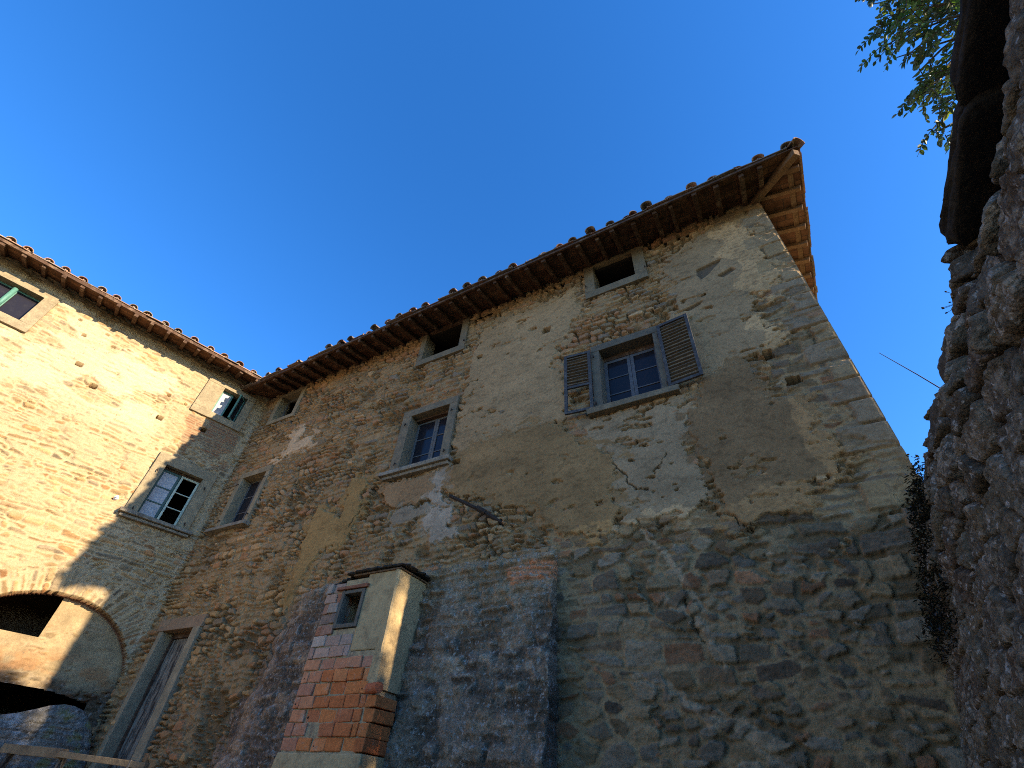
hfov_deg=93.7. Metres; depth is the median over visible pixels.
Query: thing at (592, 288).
attic window
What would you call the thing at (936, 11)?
ash tree
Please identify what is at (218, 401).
window
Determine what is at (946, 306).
dry grass
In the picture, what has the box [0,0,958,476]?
sky
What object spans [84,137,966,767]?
stone house
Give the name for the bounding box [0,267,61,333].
window
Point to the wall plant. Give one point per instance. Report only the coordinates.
(937, 620)
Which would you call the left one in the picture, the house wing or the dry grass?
the house wing
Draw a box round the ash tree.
[855,0,959,156]
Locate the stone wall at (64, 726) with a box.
[0,704,91,767]
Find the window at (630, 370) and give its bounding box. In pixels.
[564,313,703,418]
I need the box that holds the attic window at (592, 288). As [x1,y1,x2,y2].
[583,246,648,300]
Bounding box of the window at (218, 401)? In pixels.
[190,376,256,431]
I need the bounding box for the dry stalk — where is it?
[880,353,939,387]
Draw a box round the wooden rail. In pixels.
[0,743,149,767]
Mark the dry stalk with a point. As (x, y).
(913, 372)
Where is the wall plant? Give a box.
[901,454,959,670]
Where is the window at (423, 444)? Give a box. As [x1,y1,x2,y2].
[378,395,459,482]
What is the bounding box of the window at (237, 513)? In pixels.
[204,464,273,534]
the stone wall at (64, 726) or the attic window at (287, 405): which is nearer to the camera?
the stone wall at (64, 726)
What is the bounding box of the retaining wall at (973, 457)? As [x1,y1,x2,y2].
[916,0,1023,767]
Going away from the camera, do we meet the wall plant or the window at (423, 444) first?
the wall plant
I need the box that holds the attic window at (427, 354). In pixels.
[415,315,471,368]
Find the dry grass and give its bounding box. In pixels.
[941,291,952,313]
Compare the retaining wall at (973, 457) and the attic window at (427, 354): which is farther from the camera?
the attic window at (427, 354)
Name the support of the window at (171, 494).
in the house wing
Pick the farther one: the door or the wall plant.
the door
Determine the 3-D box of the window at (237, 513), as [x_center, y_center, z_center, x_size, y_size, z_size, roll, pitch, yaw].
[-6.598,2.885,11.884,1.453,1.647,0.435,-18,-47,23]
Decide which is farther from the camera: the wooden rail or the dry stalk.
the wooden rail
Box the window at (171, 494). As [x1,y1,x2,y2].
[118,451,217,537]
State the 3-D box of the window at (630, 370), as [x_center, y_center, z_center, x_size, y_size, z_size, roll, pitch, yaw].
[2.028,-0.204,8.251,2.288,1.623,0.435,-18,-47,24]
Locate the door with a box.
[89,614,209,767]
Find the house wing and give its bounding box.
[0,235,270,727]
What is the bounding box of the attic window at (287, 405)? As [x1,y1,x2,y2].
[265,385,309,426]

